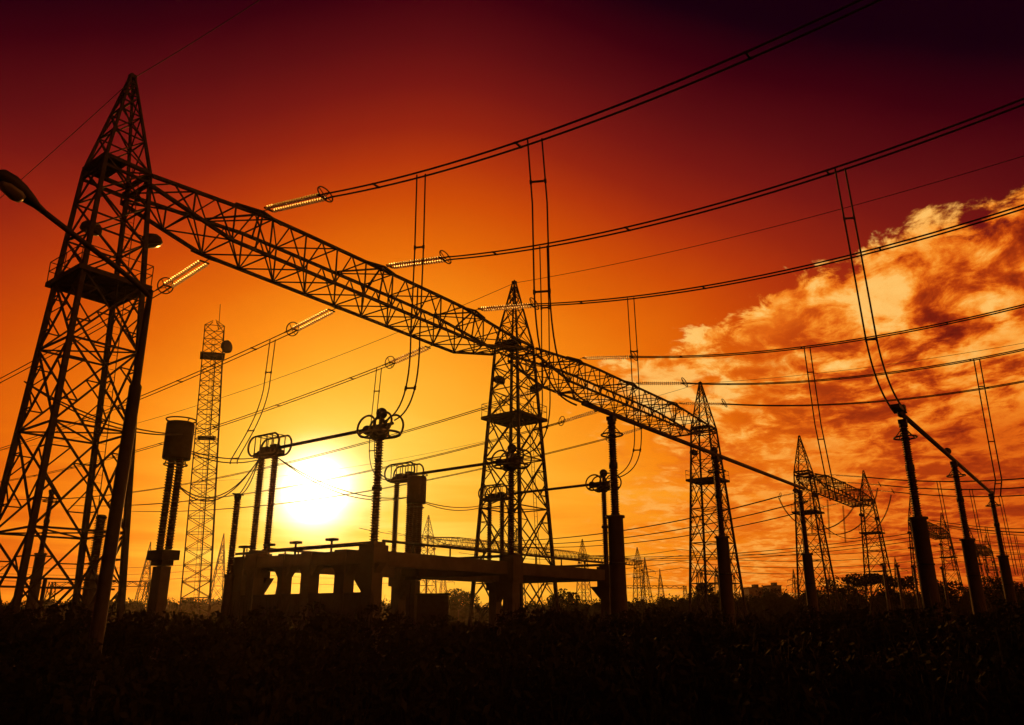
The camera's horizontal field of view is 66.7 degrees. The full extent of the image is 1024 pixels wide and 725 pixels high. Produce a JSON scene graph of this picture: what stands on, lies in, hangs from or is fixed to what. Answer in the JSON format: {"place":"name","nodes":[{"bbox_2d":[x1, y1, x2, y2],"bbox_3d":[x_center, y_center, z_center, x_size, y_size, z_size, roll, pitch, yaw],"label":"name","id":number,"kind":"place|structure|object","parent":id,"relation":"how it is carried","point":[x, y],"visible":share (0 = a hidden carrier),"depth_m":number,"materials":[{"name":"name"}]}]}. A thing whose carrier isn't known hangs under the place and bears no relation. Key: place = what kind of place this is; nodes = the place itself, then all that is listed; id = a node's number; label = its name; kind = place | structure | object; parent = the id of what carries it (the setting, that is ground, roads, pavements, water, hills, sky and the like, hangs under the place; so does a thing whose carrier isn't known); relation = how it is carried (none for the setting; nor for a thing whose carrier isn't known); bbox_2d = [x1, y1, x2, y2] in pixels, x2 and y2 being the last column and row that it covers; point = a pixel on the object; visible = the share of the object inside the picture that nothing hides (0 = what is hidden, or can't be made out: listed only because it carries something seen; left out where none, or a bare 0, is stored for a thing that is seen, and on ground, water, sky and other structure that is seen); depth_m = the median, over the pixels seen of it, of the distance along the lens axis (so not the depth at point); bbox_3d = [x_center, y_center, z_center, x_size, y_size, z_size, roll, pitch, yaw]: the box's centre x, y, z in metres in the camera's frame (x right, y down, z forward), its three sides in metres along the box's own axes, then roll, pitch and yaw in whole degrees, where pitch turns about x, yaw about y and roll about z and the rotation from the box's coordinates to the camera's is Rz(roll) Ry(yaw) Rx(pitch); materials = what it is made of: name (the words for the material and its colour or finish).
{"place":"outdoors","nodes":[
{"label":"outdoors","id":0,"kind":"place"},
{"bbox_2d":[0,622,1023,724],"bbox_3d":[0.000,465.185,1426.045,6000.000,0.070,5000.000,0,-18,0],"label":"ground","id":1,"kind":"structure","parent":0,"point":[708,697],"depth_m":15.06,"materials":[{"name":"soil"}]},
{"bbox_2d":[22,489,56,631],"bbox_3d":[-28.849,12.404,47.366,0.910,9.280,0.910,-13,-22,35],"label":"bus support","id":2,"kind":"object","parent":1,"relation":"on","point":[38,574],"visible":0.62,"depth_m":47.19,"materials":[{"name":"metal"}]},
{"bbox_2d":[0,576,126,630],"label":"pipe frame","id":3,"kind":"object","parent":1,"relation":"on","point":[43,587],"visible":0.52,"depth_m":49.11,"materials":[{"name":"metal"}]},
{"bbox_2d":[0,169,152,724],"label":"street lamp","id":4,"kind":"object","parent":1,"relation":"on","point":[13,187],"visible":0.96,"depth_m":14.12,"materials":[{"name":"metal"}]},
{"bbox_2d":[0,73,162,659],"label":"lattice tower","id":5,"kind":"structure","parent":1,"relation":"on","point":[112,292],"depth_m":37.28,"materials":[{"name":"metal"}]},
{"bbox_2d":[120,174,521,355],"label":"gantry beam","id":6,"kind":"structure","parent":5,"relation":"attached to","point":[209,222],"depth_m":49.80,"materials":[{"name":"metal"}]},
{"bbox_2d":[156,260,208,293],"bbox_3d":[-20.030,-5.175,47.386,5.305,1.029,1.069,-13,-22,35],"label":"insulator string","id":7,"kind":"object","parent":6,"relation":"attached to","point":[183,272],"visible":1,"depth_m":47.51,"materials":[{"name":"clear glass"}]},
{"bbox_2d":[0,289,166,382],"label":"twin conductor","id":8,"kind":"object","parent":7,"relation":"attached to","point":[73,343],"visible":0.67,"depth_m":54.69,"materials":[{"name":"metal"}]},
{"bbox_2d":[263,186,334,212],"bbox_3d":[-12.029,-8.796,43.390,6.205,1.395,1.069,-13,-22,35],"label":"insulator string","id":9,"kind":"object","parent":6,"relation":"attached to","point":[296,200],"visible":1,"depth_m":43.16,"materials":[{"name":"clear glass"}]},
{"bbox_2d":[325,0,881,197],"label":"twin conductor","id":10,"kind":"object","parent":9,"relation":"attached to","point":[746,52],"visible":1,"depth_m":30.39,"materials":[{"name":"metal"}]},
{"bbox_2d":[385,174,425,420],"bbox_3d":[-4.849,-3.223,35.913,1.746,11.995,0.316,-13,-22,35],"label":"dropper cable","id":11,"kind":"object","parent":10,"relation":"hanging from","point":[414,387],"visible":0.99,"depth_m":35.33,"materials":[{"name":"metal"}]},
{"bbox_2d":[527,138,592,405],"bbox_3d":[1.861,-3.982,31.355,2.468,11.823,0.309,-1,-18,4],"label":"dropper cable","id":12,"kind":"object","parent":10,"relation":"hanging from","point":[549,292],"visible":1,"depth_m":31.11,"materials":[{"name":"metal"}]},
{"bbox_2d":[284,308,334,335],"bbox_3d":[-14.181,-2.784,54.745,5.305,1.029,1.069,-13,-22,35],"label":"insulator string","id":13,"kind":"object","parent":6,"relation":"attached to","point":[294,327],"visible":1,"depth_m":54.84,"materials":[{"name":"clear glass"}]},
{"bbox_2d":[0,332,292,450],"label":"twin conductor","id":14,"kind":"object","parent":13,"relation":"attached to","point":[179,379],"visible":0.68,"depth_m":62.63,"materials":[{"name":"metal"}]},
{"bbox_2d":[230,340,275,463],"bbox_3d":[-16.682,1.939,49.800,0.999,11.353,11.955,4,-18,-11],"label":"dropper cable","id":15,"kind":"object","parent":14,"relation":"hanging from","point":[270,372],"visible":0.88,"depth_m":54.28,"materials":[{"name":"metal"}]},
{"bbox_2d":[382,346,430,368],"bbox_3d":[-8.332,-0.393,62.104,5.305,1.029,1.069,-13,-22,35],"label":"insulator string","id":16,"kind":"object","parent":6,"relation":"attached to","point":[394,360],"visible":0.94,"depth_m":62.33,"materials":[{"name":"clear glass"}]},
{"bbox_2d":[0,365,388,481],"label":"twin conductor","id":17,"kind":"object","parent":16,"relation":"attached to","point":[278,405],"visible":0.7,"depth_m":72.83,"materials":[{"name":"metal"}]},
{"bbox_2d":[386,250,453,268],"bbox_3d":[-6.180,-6.405,50.749,6.205,1.395,1.069,-13,-22,35],"label":"insulator string","id":18,"kind":"object","parent":6,"relation":"attached to","point":[427,261],"visible":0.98,"depth_m":50.49,"materials":[{"name":"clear glass"}]},
{"bbox_2d":[447,98,1023,259],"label":"twin conductor","id":19,"kind":"object","parent":18,"relation":"attached to","point":[901,144],"visible":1,"depth_m":36.67,"materials":[{"name":"metal"}]},
{"bbox_2d":[516,245,550,454],"bbox_3d":[1.161,-0.841,43.148,2.144,11.937,0.316,-13,-22,35],"label":"dropper cable","id":20,"kind":"object","parent":19,"relation":"hanging from","point":[541,308],"visible":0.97,"depth_m":42.28,"materials":[{"name":"metal"}]},
{"bbox_2d":[476,297,539,311],"bbox_3d":[-0.331,-4.014,58.108,6.205,1.395,1.069,-13,-22,35],"label":"insulator string","id":21,"kind":"object","parent":6,"relation":"attached to","point":[507,307],"visible":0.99,"depth_m":57.93,"materials":[{"name":"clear glass"}]},
{"bbox_2d":[536,204,1023,305],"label":"twin conductor","id":22,"kind":"object","parent":21,"relation":"attached to","point":[599,301],"visible":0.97,"depth_m":44.83,"materials":[{"name":"metal"}]},
{"bbox_2d":[608,297,641,478],"bbox_3d":[7.130,1.543,50.414,2.442,11.894,0.316,-13,-22,35],"label":"dropper cable","id":23,"kind":"object","parent":22,"relation":"hanging from","point":[631,351],"visible":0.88,"depth_m":49.69,"materials":[{"name":"metal"}]},
{"bbox_2d":[77,514,106,631],"bbox_3d":[-28.170,14.431,52.099,1.020,8.350,1.020,-13,-22,35],"label":"insulator post","id":24,"kind":"object","parent":1,"relation":"on","point":[101,520],"visible":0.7,"depth_m":52.26,"materials":[{"name":"ceramic"}]},
{"bbox_2d":[41,581,149,621],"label":"portal gantry","id":25,"kind":"object","parent":1,"relation":"on","point":[50,593],"visible":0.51,"depth_m":191.39,"materials":[{"name":"metal"}]},
{"bbox_2d":[142,416,196,659],"bbox_3d":[-14.007,6.996,31.461,1.260,9.636,1.260,-13,-22,35],"label":"instrument transformer","id":26,"kind":"object","parent":1,"relation":"on","point":[177,450],"visible":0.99,"depth_m":31.66,"materials":[{"name":"paint"}]},
{"bbox_2d":[24,381,182,434],"bbox_3d":[-15.257,1.968,29.473,0.142,0.971,6.563,-10,-21,28],"label":"jumper cable","id":27,"kind":"object","parent":26,"relation":"attached to","point":[45,394],"visible":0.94,"depth_m":28.77,"materials":[{"name":"metal"}]},
{"bbox_2d":[179,304,232,626],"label":"communication mast","id":28,"kind":"object","parent":1,"relation":"on","point":[226,346],"visible":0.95,"depth_m":90.23,"materials":[{"name":"metal"}]},
{"bbox_2d":[207,533,224,601],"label":"pylon","id":29,"kind":"object","parent":1,"relation":"on","point":[223,556],"visible":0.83,"depth_m":319.65,"materials":[{"name":"metal"}]},
{"bbox_2d":[220,493,243,632],"bbox_3d":[-13.121,9.764,36.118,0.466,7.350,0.480,2,-18,-6],"label":"insulator post","id":30,"kind":"object","parent":1,"relation":"on","point":[229,576],"visible":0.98,"depth_m":36.17,"materials":[{"name":"ceramic"}]},
{"bbox_2d":[228,538,386,660],"bbox_3d":[-9.193,10.227,33.611,10.150,4.880,0.660,-13,-22,35],"label":"support frame","id":31,"kind":"object","parent":1,"relation":"on","point":[249,573],"visible":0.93,"depth_m":33.28,"materials":[{"name":"concrete"}]},
{"bbox_2d":[246,408,403,654],"bbox_3d":[-9.146,7.860,35.686,10.432,10.655,1.710,-13,-22,35],"label":"disconnector","id":32,"kind":"object","parent":1,"relation":"on","point":[379,432],"visible":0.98,"depth_m":36.50,"materials":[{"name":"metal"}]},
{"bbox_2d":[401,473,427,631],"bbox_3d":[-5.588,11.181,44.340,1.260,9.636,1.260,-13,-22,35],"label":"instrument transformer","id":33,"kind":"object","parent":1,"relation":"on","point":[416,492],"visible":0.67,"depth_m":44.71,"materials":[{"name":"paint"}]},
{"bbox_2d":[279,458,406,500],"bbox_3d":[-8.866,6.582,42.269,0.142,1.439,9.317,-14,-23,36],"label":"jumper cable","id":34,"kind":"object","parent":33,"relation":"attached to","point":[291,467],"visible":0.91,"depth_m":41.27,"materials":[{"name":"metal"}]},
{"bbox_2d":[420,515,436,592],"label":"lattice tower","id":35,"kind":"structure","parent":1,"relation":"on","point":[433,550],"depth_m":226.57,"materials":[{"name":"metal"}]},
{"bbox_2d":[415,593,450,641],"bbox_3d":[-4.287,13.959,42.021,1.900,2.820,1.300,1,-18,-4],"label":"control kiosk","id":36,"kind":"object","parent":1,"relation":"on","point":[435,604],"visible":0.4,"depth_m":41.71,"materials":[{"name":"paint"}]},
{"bbox_2d":[417,598,432,640],"bbox_3d":[-4.655,13.760,41.442,0.800,2.300,0.065,1,-18,-4],"label":"door","id":37,"kind":"structure","parent":36,"relation":"in","point":[424,607],"depth_m":41.62,"materials":[{"name":"paint"}]},
{"bbox_2d":[432,598,447,641],"bbox_3d":[-3.839,13.778,41.497,0.800,2.300,0.065,1,-18,-4],"label":"door","id":38,"kind":"structure","parent":36,"relation":"in","point":[440,605],"depth_m":41.70,"materials":[{"name":"paint"}]},
{"bbox_2d":[384,444,531,651],"bbox_3d":[-3.336,10.260,43.074,10.532,10.655,1.710,-13,-22,35],"label":"disconnector","id":39,"kind":"object","parent":1,"relation":"on","point":[507,585],"visible":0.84,"depth_m":42.10,"materials":[{"name":"metal"}]},
{"bbox_2d":[270,548,498,582],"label":"tie beam","id":40,"kind":"structure","parent":39,"relation":"attached to","point":[391,573],"depth_m":47.56,"materials":[{"name":"concrete"}]},
{"bbox_2d":[382,539,604,580],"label":"tie beam","id":41,"kind":"structure","parent":39,"relation":"attached to","point":[412,560],"depth_m":38.12,"materials":[{"name":"concrete"}]},
{"bbox_2d":[445,588,479,620],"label":"broadleaf tree","id":42,"kind":"object","parent":1,"relation":"on","point":[455,603],"visible":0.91,"depth_m":142.77,"materials":[{"name":"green plant"}]},
{"bbox_2d":[0,584,1023,724],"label":"scrub belt","id":43,"kind":"object","parent":1,"relation":"on","point":[73,666],"visible":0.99,"depth_m":12.34,"materials":[{"name":"black plant"}]},
{"bbox_2d":[2,582,1023,621],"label":"wood","id":44,"kind":"object","parent":1,"relation":"on","point":[772,601],"visible":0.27,"depth_m":193.01,"materials":[{"name":"black plant"}]},
{"bbox_2d":[468,280,559,630],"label":"lattice tower","id":45,"kind":"structure","parent":1,"relation":"on","point":[511,418],"depth_m":63.69,"materials":[{"name":"metal"}]},
{"bbox_2d":[507,347,712,436],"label":"gantry beam","id":46,"kind":"structure","parent":45,"relation":"attached to","point":[627,398],"depth_m":78.23,"materials":[{"name":"metal"}]},
{"bbox_2d":[496,390,529,405],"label":"insulator string","id":47,"kind":"object","parent":46,"relation":"attached to","point":[513,398],"visible":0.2,"depth_m":73.99,"materials":[{"name":"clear glass"}]},
{"bbox_2d":[14,403,502,499],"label":"twin conductor","id":48,"kind":"object","parent":47,"relation":"attached to","point":[309,456],"visible":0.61,"depth_m":88.66,"materials":[{"name":"metal"}]},
{"bbox_2d":[555,410,596,425],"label":"insulator string","id":49,"kind":"object","parent":46,"relation":"attached to","point":[566,420],"visible":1,"depth_m":81.48,"materials":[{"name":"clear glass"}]},
{"bbox_2d":[71,422,560,505],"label":"twin conductor","id":50,"kind":"object","parent":49,"relation":"attached to","point":[359,472],"visible":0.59,"depth_m":98.99,"materials":[{"name":"metal"}]},
{"bbox_2d":[580,352,638,360],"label":"insulator string","id":51,"kind":"object","parent":46,"relation":"attached to","point":[607,357],"visible":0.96,"depth_m":69.40,"materials":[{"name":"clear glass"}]},
{"bbox_2d":[636,304,1023,357],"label":"twin conductor","id":52,"kind":"object","parent":51,"relation":"attached to","point":[897,332],"visible":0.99,"depth_m":57.30,"materials":[{"name":"metal"}]},
{"bbox_2d":[803,347,836,500],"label":"dropper cable","id":53,"kind":"object","parent":52,"relation":"hanging from","point":[820,424],"visible":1,"depth_m":56.91,"materials":[{"name":"metal"}]},
{"bbox_2d":[604,428,640,441],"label":"insulator string","id":54,"kind":"object","parent":46,"relation":"attached to","point":[625,432],"visible":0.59,"depth_m":88.36,"materials":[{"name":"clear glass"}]},
{"bbox_2d":[134,439,605,511],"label":"twin conductor","id":55,"kind":"object","parent":54,"relation":"attached to","point":[390,486],"visible":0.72,"depth_m":109.61,"materials":[{"name":"metal"}]},
{"bbox_2d":[634,377,691,386],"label":"insulator string","id":56,"kind":"object","parent":46,"relation":"attached to","point":[682,383],"visible":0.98,"depth_m":76.64,"materials":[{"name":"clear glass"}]},
{"bbox_2d":[687,348,1023,384],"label":"twin conductor","id":57,"kind":"object","parent":56,"relation":"attached to","point":[970,360],"visible":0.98,"depth_m":65.60,"materials":[{"name":"metal"}]},
{"bbox_2d":[973,359,1001,496],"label":"dropper cable","id":58,"kind":"object","parent":57,"relation":"hanging from","point":[995,483],"visible":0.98,"depth_m":58.51,"materials":[{"name":"metal"}]},
{"bbox_2d":[677,399,728,406],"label":"insulator string","id":59,"kind":"object","parent":46,"relation":"attached to","point":[724,403],"visible":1,"depth_m":84.15,"materials":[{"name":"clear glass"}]},
{"bbox_2d":[726,380,1023,405],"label":"twin conductor","id":60,"kind":"object","parent":59,"relation":"attached to","point":[1017,382],"visible":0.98,"depth_m":73.01,"materials":[{"name":"metal"}]},
{"bbox_2d":[516,156,1022,282],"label":"shield wire","id":61,"kind":"object","parent":45,"relation":"attached to","point":[793,221],"visible":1,"depth_m":53.83,"materials":[{"name":"grey metal"}]},
{"bbox_2d":[514,530,525,603],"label":"lattice tower","id":62,"kind":"structure","parent":1,"relation":"on","point":[516,534],"depth_m":261.17,"materials":[{"name":"metal"}]},
{"bbox_2d":[426,537,516,551],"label":"gantry beam","id":63,"kind":"structure","parent":62,"relation":"attached to","point":[465,546],"depth_m":238.67,"materials":[{"name":"metal"}]},
{"bbox_2d":[478,469,621,635],"bbox_3d":[2.273,12.707,50.605,11.132,10.655,1.710,-13,-22,35],"label":"disconnector","id":64,"kind":"object","parent":1,"relation":"on","point":[601,590],"visible":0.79,"depth_m":50.19,"materials":[{"name":"metal"}]},
{"bbox_2d":[546,588,579,611],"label":"broadleaf tree","id":65,"kind":"object","parent":1,"relation":"on","point":[564,602],"visible":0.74,"depth_m":142.64,"materials":[{"name":"green plant"}]},
{"bbox_2d":[576,539,591,603],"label":"lattice tower","id":66,"kind":"structure","parent":1,"relation":"on","point":[585,589],"depth_m":295.66,"materials":[{"name":"metal"}]},
{"bbox_2d":[522,547,589,558],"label":"gantry beam","id":67,"kind":"structure","parent":66,"relation":"attached to","point":[564,551],"depth_m":283.94,"materials":[{"name":"metal"}]},
{"bbox_2d":[601,416,629,662],"bbox_3d":[3.938,6.566,29.397,0.910,9.280,0.910,-13,-22,35],"label":"bus support","id":68,"kind":"object","parent":1,"relation":"on","point":[618,587],"visible":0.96,"depth_m":29.15,"materials":[{"name":"metal"}]},
{"bbox_2d":[581,401,804,489],"bbox_3d":[10.592,4.640,39.365,0.400,0.457,26.200,-13,-22,35],"label":"busbar","id":69,"kind":"object","parent":68,"relation":"on","point":[713,451],"visible":1,"depth_m":35.87,"materials":[{"name":"metal"}]},
{"bbox_2d":[633,547,646,602],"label":"lattice tower","id":70,"kind":"structure","parent":1,"relation":"on","point":[640,572],"depth_m":333.92,"materials":[{"name":"metal"}]},
{"bbox_2d":[695,582,719,617],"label":"broadleaf tree","id":71,"kind":"object","parent":1,"relation":"on","point":[714,602],"visible":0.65,"depth_m":142.68,"materials":[{"name":"black plant"}]},
{"bbox_2d":[685,382,748,623],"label":"lattice tower","id":72,"kind":"structure","parent":1,"relation":"on","point":[701,481],"depth_m":93.48,"materials":[{"name":"metal"}]},
{"bbox_2d":[707,456,735,639],"bbox_3d":[10.089,9.080,37.136,0.910,9.280,0.910,-13,-22,35],"label":"bus support","id":73,"kind":"object","parent":1,"relation":"on","point":[725,576],"visible":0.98,"depth_m":36.87,"materials":[{"name":"metal"}]},
{"bbox_2d":[793,490,821,638],"bbox_3d":[18.130,12.470,47.568,0.910,9.280,0.910,-13,-22,35],"label":"bus support","id":74,"kind":"object","parent":1,"relation":"on","point":[810,585],"visible":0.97,"depth_m":47.39,"materials":[{"name":"metal"}]},
{"bbox_2d":[791,436,840,620],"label":"lattice tower","id":75,"kind":"structure","parent":1,"relation":"on","point":[815,511],"depth_m":122.43,"materials":[{"name":"metal"}]},
{"bbox_2d":[817,575,869,611],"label":"broadleaf tree","id":76,"kind":"object","parent":1,"relation":"on","point":[843,591],"visible":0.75,"depth_m":143.03,"materials":[{"name":"black plant"}]},
{"bbox_2d":[842,573,892,620],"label":"umbrella tree","id":77,"kind":"object","parent":1,"relation":"on","point":[869,579],"visible":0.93,"depth_m":142.89,"materials":[{"name":"black plant"}]},
{"bbox_2d":[858,470,898,620],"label":"lattice tower","id":78,"kind":"structure","parent":1,"relation":"on","point":[876,519],"depth_m":153.84,"materials":[{"name":"metal"}]},
{"bbox_2d":[796,473,873,507],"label":"gantry beam","id":79,"kind":"structure","parent":78,"relation":"attached to","point":[845,491],"depth_m":139.39,"materials":[{"name":"metal"}]},
{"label":"insulator string","id":80,"kind":"object","parent":79,"relation":"hanging from","visible":0},
{"bbox_2d":[360,496,778,541],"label":"twin conductor","id":81,"kind":"object","parent":80,"relation":"attached to","point":[624,530],"visible":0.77,"depth_m":148.05,"materials":[{"name":"metal"}]},
{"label":"insulator string","id":82,"kind":"object","parent":79,"relation":"hanging from","visible":0},
{"bbox_2d":[388,503,793,544],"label":"twin conductor","id":83,"kind":"object","parent":82,"relation":"attached to","point":[641,535],"visible":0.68,"depth_m":156.23,"materials":[{"name":"metal"}]},
{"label":"insulator string","id":84,"kind":"object","parent":79,"relation":"hanging from","visible":0},
{"bbox_2d":[424,508,813,547],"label":"twin conductor","id":85,"kind":"object","parent":84,"relation":"attached to","point":[651,540],"visible":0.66,"depth_m":166.41,"materials":[{"name":"metal"}]},
{"bbox_2d":[876,576,917,612],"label":"broadleaf tree","id":86,"kind":"object","parent":1,"relation":"on","point":[894,598],"visible":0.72,"depth_m":145.31,"materials":[{"name":"black plant"}]},
{"bbox_2d":[907,496,921,610],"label":"lattice tower","id":87,"kind":"structure","parent":1,"relation":"on","point":[911,540],"depth_m":188.85,"materials":[{"name":"metal"}]},
{"bbox_2d":[893,419,949,660],"bbox_3d":[15.720,6.719,29.869,0.910,9.280,0.910,-13,-22,35],"label":"bus support","id":88,"kind":"object","parent":1,"relation":"on","point":[925,563],"visible":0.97,"depth_m":29.68,"materials":[{"name":"metal"}]},
{"bbox_2d":[897,411,993,493],"bbox_3d":[23.338,5.077,41.060,0.550,0.800,26.760,-13,-22,35],"label":"busbar","id":89,"kind":"object","parent":88,"relation":"on","point":[922,432],"visible":0.92,"depth_m":37.04,"materials":[{"name":"metal"}]},
{"bbox_2d":[834,168,907,413],"bbox_3d":[15.074,-3.337,32.845,0.473,11.485,1.297,16,-24,-40],"label":"dropper cable","id":90,"kind":"object","parent":89,"relation":"attached to","point":[876,337],"visible":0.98,"depth_m":32.95,"materials":[{"name":"metal"}]},
{"bbox_2d":[916,580,963,621],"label":"broadleaf tree","id":91,"kind":"object","parent":1,"relation":"on","point":[953,600],"visible":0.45,"depth_m":144.51,"materials":[{"name":"black plant"}]},
{"bbox_2d":[938,513,962,595],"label":"lattice tower","id":92,"kind":"structure","parent":1,"relation":"on","point":[945,554],"depth_m":219.74,"materials":[{"name":"metal"}]},
{"bbox_2d":[927,521,949,539],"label":"gantry beam","id":93,"kind":"structure","parent":92,"relation":"attached to","point":[934,534],"depth_m":208.61,"materials":[{"name":"metal"}]},
{"bbox_2d":[946,461,991,639],"bbox_3d":[22.614,9.486,38.384,0.910,9.280,0.910,-13,-22,35],"label":"bus support","id":94,"kind":"object","parent":1,"relation":"on","point":[974,579],"visible":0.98,"depth_m":38.18,"materials":[{"name":"metal"}]},
{"bbox_2d":[969,527,985,586],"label":"lattice tower","id":95,"kind":"structure","parent":1,"relation":"on","point":[980,564],"depth_m":250.73,"materials":[{"name":"metal"}]},
{"bbox_2d":[976,544,992,555],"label":"gantry beam","id":96,"kind":"structure","parent":95,"relation":"attached to","point":[985,548],"depth_m":266.49,"materials":[{"name":"metal"}]},
{"bbox_2d":[463,542,1023,574],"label":"power line","id":97,"kind":"object","parent":96,"relation":"hanging from","point":[792,561],"visible":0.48,"depth_m":269.65,"materials":[{"name":"metal"}]},
{"bbox_2d":[982,576,1023,613],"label":"broadleaf tree","id":98,"kind":"object","parent":1,"relation":"on","point":[996,582],"visible":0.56,"depth_m":143.41,"materials":[{"name":"black plant"}]},
{"bbox_2d":[985,494,1023,634],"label":"bus support","id":99,"kind":"object","parent":1,"relation":"on","point":[1005,572],"visible":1,"depth_m":49.06,"materials":[{"name":"metal"}]},
{"bbox_2d":[0,0,1023,606],"label":"sky","id":100,"kind":"structure","parent":0,"point":[283,100],"materials":[{"name":"orange"}]},
{"bbox_2d":[13,620,1016,654],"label":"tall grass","id":101,"kind":"structure","parent":0,"point":[466,622],"depth_m":52.76,"materials":[{"name":"black plant"}]},
{"bbox_2d":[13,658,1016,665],"bbox_3d":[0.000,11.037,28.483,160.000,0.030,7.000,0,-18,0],"label":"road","id":102,"kind":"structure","parent":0,"point":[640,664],"depth_m":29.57,"materials":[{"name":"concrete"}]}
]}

